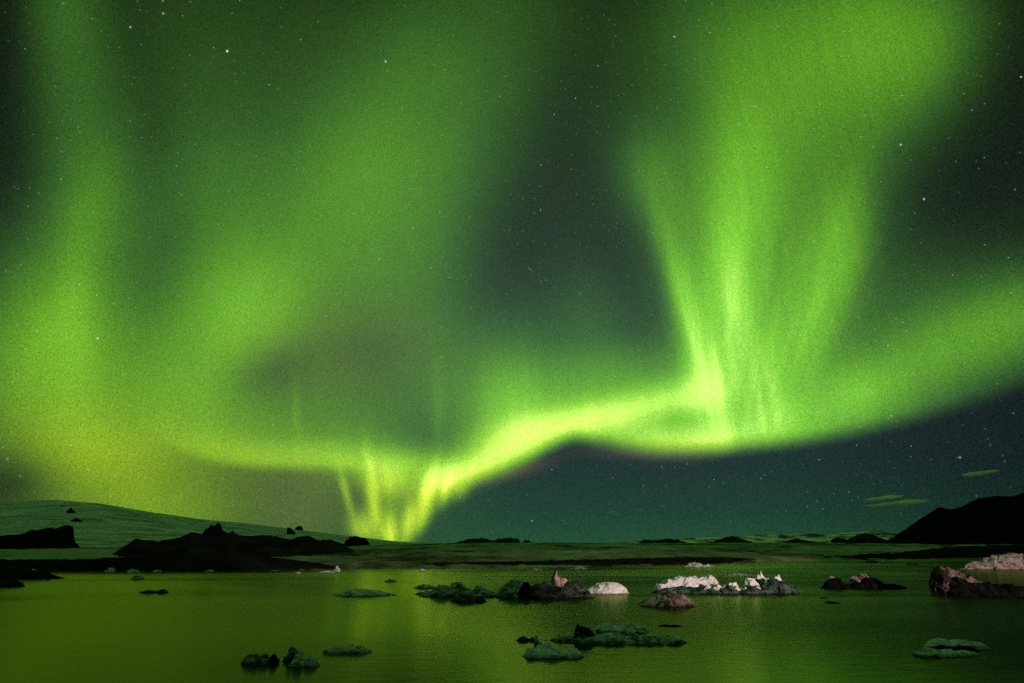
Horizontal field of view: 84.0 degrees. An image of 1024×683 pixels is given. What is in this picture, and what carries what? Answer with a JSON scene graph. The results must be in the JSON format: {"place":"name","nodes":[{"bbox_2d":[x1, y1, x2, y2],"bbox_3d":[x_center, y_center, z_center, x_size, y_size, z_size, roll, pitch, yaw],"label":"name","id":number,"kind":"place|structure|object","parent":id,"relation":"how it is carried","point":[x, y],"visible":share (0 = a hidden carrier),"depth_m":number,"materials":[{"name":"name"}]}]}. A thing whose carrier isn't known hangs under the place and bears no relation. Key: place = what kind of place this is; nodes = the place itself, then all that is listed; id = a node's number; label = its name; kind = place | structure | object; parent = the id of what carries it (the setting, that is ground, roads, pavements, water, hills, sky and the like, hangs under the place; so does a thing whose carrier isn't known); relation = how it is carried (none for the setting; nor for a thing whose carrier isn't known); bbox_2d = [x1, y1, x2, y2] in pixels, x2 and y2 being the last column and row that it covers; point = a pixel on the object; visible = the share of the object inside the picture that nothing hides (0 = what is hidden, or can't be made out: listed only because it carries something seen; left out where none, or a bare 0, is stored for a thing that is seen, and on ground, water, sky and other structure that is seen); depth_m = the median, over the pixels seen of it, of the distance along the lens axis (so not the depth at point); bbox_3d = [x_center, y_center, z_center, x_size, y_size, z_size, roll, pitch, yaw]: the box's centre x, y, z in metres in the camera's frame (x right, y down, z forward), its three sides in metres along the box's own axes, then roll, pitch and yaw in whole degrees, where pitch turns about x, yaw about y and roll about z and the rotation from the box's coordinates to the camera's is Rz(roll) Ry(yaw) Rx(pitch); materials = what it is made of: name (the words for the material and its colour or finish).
{"place":"outdoors","nodes":[
{"label":"outdoors","id":0,"kind":"place"},
{"bbox_2d":[0,578,25,587],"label":"shore","id":1,"kind":"structure","parent":0,"point":[6,583],"depth_m":90.90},
{"bbox_2d":[0,564,65,579],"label":"shore","id":2,"kind":"structure","parent":0,"point":[14,572],"depth_m":114.20,"materials":[{"name":"black stone"}]},
{"bbox_2d":[0,555,336,571],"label":"shore","id":3,"kind":"structure","parent":0,"point":[175,563],"depth_m":153.91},
{"bbox_2d":[0,500,419,546],"bbox_3d":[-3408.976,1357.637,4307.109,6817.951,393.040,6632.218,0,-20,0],"label":"glacier","id":4,"kind":"object","parent":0,"point":[102,525],"visible":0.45,"depth_m":3741.38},
{"bbox_2d":[66,508,75,512],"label":"rock outcrop","id":5,"kind":"object","parent":4,"relation":"on","point":[70,510],"visible":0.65,"depth_m":3893.24,"materials":[{"name":"black stone"}]},
{"bbox_2d":[71,518,81,521],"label":"rock outcrop","id":6,"kind":"object","parent":4,"relation":"on","point":[76,520],"visible":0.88,"depth_m":3357.38,"materials":[{"name":"black stone"}]},
{"bbox_2d":[287,527,295,534],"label":"rock outcrop","id":7,"kind":"object","parent":4,"relation":"on","point":[290,531],"visible":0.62,"depth_m":4283.22,"materials":[{"name":"black stone"}]},
{"bbox_2d":[344,536,369,545],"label":"rock outcrop","id":8,"kind":"object","parent":4,"relation":"on","point":[355,541],"visible":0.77,"depth_m":2897.55,"materials":[{"name":"black stone"}]},
{"bbox_2d":[113,532,354,556],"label":"hill","id":9,"kind":"structure","parent":0,"point":[227,544],"depth_m":333.06,"materials":[{"name":"black stone"}]},
{"bbox_2d":[202,522,234,536],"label":"rock outcrop","id":10,"kind":"object","parent":9,"relation":"on","point":[215,530],"visible":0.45,"depth_m":354.06,"materials":[{"name":"black stone"}]},
{"bbox_2d":[0,542,1022,570],"bbox_3d":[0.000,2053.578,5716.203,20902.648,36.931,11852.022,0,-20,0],"label":"ground","id":11,"kind":"structure","parent":0,"point":[399,556],"depth_m":317.15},
{"bbox_2d":[0,525,79,548],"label":"rock outcrop","id":12,"kind":"object","parent":11,"relation":"on","point":[61,537],"visible":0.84,"depth_m":797.17,"materials":[{"name":"black stone"}]},
{"bbox_2d":[456,538,520,542],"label":"rock outcrop","id":13,"kind":"object","parent":11,"relation":"on","point":[498,540],"visible":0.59,"depth_m":3369.31,"materials":[{"name":"black stone"}]},
{"bbox_2d":[639,538,685,542],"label":"rock outcrop","id":14,"kind":"object","parent":11,"relation":"on","point":[668,540],"visible":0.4,"depth_m":3186.21,"materials":[{"name":"black stone"}]},
{"bbox_2d":[712,536,752,542],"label":"rock outcrop","id":15,"kind":"object","parent":11,"relation":"on","point":[732,539],"visible":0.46,"depth_m":2636.73,"materials":[{"name":"black stone"}]},
{"bbox_2d":[779,539,813,542],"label":"rock outcrop","id":16,"kind":"object","parent":11,"relation":"on","point":[797,541],"visible":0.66,"depth_m":2882.11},
{"bbox_2d":[831,537,846,542],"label":"rock outcrop","id":17,"kind":"object","parent":11,"relation":"on","point":[837,540],"visible":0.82,"depth_m":2728.17,"materials":[{"name":"black stone"}]},
{"bbox_2d":[844,533,885,543],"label":"rock outcrop","id":18,"kind":"object","parent":11,"relation":"on","point":[865,538],"visible":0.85,"depth_m":2421.10,"materials":[{"name":"black stone"}]},
{"bbox_2d":[0,557,1023,682],"bbox_3d":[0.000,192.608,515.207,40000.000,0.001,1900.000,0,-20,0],"label":"water","id":19,"kind":"structure","parent":0,"point":[117,627],"depth_m":45.14,"materials":[{"name":"green liquid"}]},
{"bbox_2d":[103,567,115,571],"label":"iceberg","id":20,"kind":"object","parent":19,"relation":"on","point":[109,569],"visible":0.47,"depth_m":146.11,"materials":[{"name":"ice"}]},
{"bbox_2d":[125,569,139,572],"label":"iceberg","id":21,"kind":"object","parent":19,"relation":"on","point":[132,571],"visible":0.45,"depth_m":141.43,"materials":[{"name":"white ice"}]},
{"bbox_2d":[130,575,144,578],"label":"iceberg","id":22,"kind":"object","parent":19,"relation":"on","point":[138,577],"visible":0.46,"depth_m":113.17,"materials":[{"name":"ice"}]},
{"bbox_2d":[138,589,169,592],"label":"ice floe","id":23,"kind":"object","parent":19,"relation":"on","point":[157,591],"visible":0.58,"depth_m":79.29,"materials":[{"name":"black"}]},
{"bbox_2d":[240,653,278,664],"bbox_3d":[-13.858,17.513,31.188,2.705,0.747,1.164,0,-20,0],"label":"rock","id":24,"kind":"object","parent":19,"relation":"on","point":[255,659],"visible":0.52,"depth_m":31.02,"materials":[{"name":"green"}]},
{"bbox_2d":[281,646,320,666],"bbox_3d":[-11.748,17.451,31.223,3.621,0.993,2.005,-15,-25,35],"label":"ice floe","id":25,"kind":"object","parent":19,"relation":"on","point":[295,656],"visible":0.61,"depth_m":30.78,"materials":[{"name":"ice"}]},
{"bbox_2d":[315,570,335,572],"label":"iceberg","id":26,"kind":"object","parent":19,"relation":"on","point":[327,571],"visible":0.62,"depth_m":141.06,"materials":[{"name":"white ice"}]},
{"bbox_2d":[320,644,371,653],"bbox_3d":[-10.047,18.848,34.760,4.055,0.577,2.706,0,-20,0],"label":"ice floe","id":27,"kind":"object","parent":19,"relation":"on","point":[349,649],"visible":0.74,"depth_m":34.31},
{"bbox_2d":[334,588,394,595],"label":"ice floe","id":28,"kind":"object","parent":19,"relation":"on","point":[359,592],"visible":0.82,"depth_m":74.99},
{"bbox_2d":[417,590,430,594],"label":"ice floe","id":29,"kind":"object","parent":19,"relation":"on","point":[420,593],"visible":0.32,"depth_m":76.68,"materials":[{"name":"ice"}]},
{"bbox_2d":[414,584,434,587],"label":"ice floe","id":30,"kind":"object","parent":19,"relation":"on","point":[425,586],"visible":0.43,"depth_m":88.60,"materials":[{"name":"white ice"}]},
{"bbox_2d":[420,582,491,596],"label":"iceberg","id":31,"kind":"object","parent":19,"relation":"on","point":[454,589],"visible":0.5,"depth_m":74.41,"materials":[{"name":"grey ice"}]},
{"bbox_2d":[451,594,486,601],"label":"ice floe","id":32,"kind":"object","parent":19,"relation":"on","point":[466,598],"visible":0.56,"depth_m":66.48,"materials":[{"name":"green"}]},
{"bbox_2d":[472,579,534,597],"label":"iceberg","id":33,"kind":"object","parent":19,"relation":"on","point":[515,588],"visible":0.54,"depth_m":72.95,"materials":[{"name":"green"}]},
{"bbox_2d":[516,636,532,641],"bbox_3d":[0.921,20.318,38.730,1.961,0.500,1.068,0,-20,0],"label":"ice floe","id":34,"kind":"object","parent":19,"relation":"on","point":[522,638],"visible":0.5,"depth_m":38.63,"materials":[{"name":"black"}]},
{"bbox_2d":[524,637,587,657],"bbox_3d":[2.498,18.524,34.160,4.664,1.036,3.988,0,-20,0],"label":"ice floe","id":35,"kind":"object","parent":19,"relation":"on","point":[538,649],"visible":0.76,"depth_m":33.11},
{"bbox_2d":[530,570,593,597],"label":"iceberg","id":36,"kind":"object","parent":19,"relation":"on","point":[559,586],"visible":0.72,"depth_m":71.95,"materials":[{"name":"brown"}]},
{"bbox_2d":[571,566,586,568],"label":"iceberg","id":37,"kind":"object","parent":19,"relation":"on","point":[580,567],"visible":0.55,"depth_m":164.54,"materials":[{"name":"white ice"}]},
{"bbox_2d":[587,581,629,593],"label":"iceberg","id":38,"kind":"object","parent":19,"relation":"on","point":[606,587],"visible":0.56,"depth_m":77.86,"materials":[{"name":"white ice"}]},
{"bbox_2d":[545,625,692,644],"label":"iceberg","id":39,"kind":"object","parent":19,"relation":"on","point":[584,634],"visible":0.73,"depth_m":37.98,"materials":[{"name":"green"}]},
{"bbox_2d":[592,622,648,633],"bbox_3d":[8.212,21.683,42.912,5.081,0.892,3.112,0,-20,0],"label":"ice floe","id":40,"kind":"object","parent":19,"relation":"on","point":[627,628],"visible":0.69,"depth_m":42.60,"materials":[{"name":"grey ice"}]},
{"bbox_2d":[636,590,695,606],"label":"iceberg","id":41,"kind":"object","parent":19,"relation":"on","point":[670,598],"visible":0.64,"depth_m":61.60,"materials":[{"name":"grey ice"}]},
{"bbox_2d":[659,624,682,626],"bbox_3d":[12.758,22.927,45.825,3.106,0.281,1.418,0,-20,0],"label":"ice floe","id":42,"kind":"object","parent":19,"relation":"on","point":[668,625],"visible":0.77,"depth_m":45.62,"materials":[{"name":"green"}]},
{"bbox_2d":[682,562,701,566],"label":"iceberg","id":43,"kind":"object","parent":19,"relation":"on","point":[694,564],"visible":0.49,"depth_m":180.98,"materials":[{"name":"white ice"}]},
{"bbox_2d":[650,571,800,594],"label":"iceberg","id":44,"kind":"object","parent":19,"relation":"on","point":[759,583],"visible":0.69,"depth_m":78.70,"materials":[{"name":"white ice"}]},
{"bbox_2d":[716,573,756,576],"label":"iceberg","id":45,"kind":"object","parent":19,"relation":"on","point":[739,574],"visible":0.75,"depth_m":125.27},
{"bbox_2d":[824,601,839,603],"bbox_3d":[36.458,29.780,64.801,2.922,0.362,2.143,0,-20,0],"label":"ice floe","id":46,"kind":"object","parent":19,"relation":"on","point":[832,602],"visible":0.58,"depth_m":64.52,"materials":[{"name":"green"}]},
{"bbox_2d":[822,573,907,588],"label":"iceberg","id":47,"kind":"object","parent":19,"relation":"on","point":[864,581],"visible":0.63,"depth_m":87.14,"materials":[{"name":"black"}]},
{"bbox_2d":[911,638,989,656],"bbox_3d":[27.018,18.850,34.911,7.741,0.754,4.048,19,-27,-42],"label":"ice floe","id":48,"kind":"object","parent":19,"relation":"on","point":[937,647],"visible":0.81,"depth_m":34.62,"materials":[{"name":"green"}]},
{"bbox_2d":[932,566,1023,597],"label":"iceberg","id":49,"kind":"object","parent":19,"relation":"on","point":[948,582],"visible":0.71,"depth_m":72.11,"materials":[{"name":"brown"}]},
{"bbox_2d":[961,553,1023,569],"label":"iceberg","id":50,"kind":"object","parent":19,"relation":"on","point":[1013,561],"visible":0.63,"depth_m":161.32,"materials":[{"name":"white ice"}]},
{"bbox_2d":[0,0,1023,542],"label":"sky","id":51,"kind":"structure","parent":0,"point":[420,271],"materials":[{"name":"green"}]},
{"bbox_2d":[420,557,755,566],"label":"shore","id":52,"kind":"structure","parent":0,"point":[656,561],"depth_m":198.54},
{"bbox_2d":[613,531,899,542],"bbox_3d":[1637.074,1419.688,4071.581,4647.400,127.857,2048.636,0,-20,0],"label":"glacier","id":53,"kind":"object","parent":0,"point":[822,538],"visible":0.17,"depth_m":4153.27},
{"bbox_2d":[818,545,1023,559],"bbox_3d":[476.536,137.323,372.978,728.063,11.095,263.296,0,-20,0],"label":"shore","id":54,"kind":"structure","parent":0,"point":[970,551],"depth_m":343.50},
{"bbox_2d":[874,493,1023,544],"bbox_3d":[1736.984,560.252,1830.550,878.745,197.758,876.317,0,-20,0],"label":"mountain","id":55,"kind":"structure","parent":0,"point":[992,520],"depth_m":1847.91,"materials":[{"name":"black stone"}]}
]}

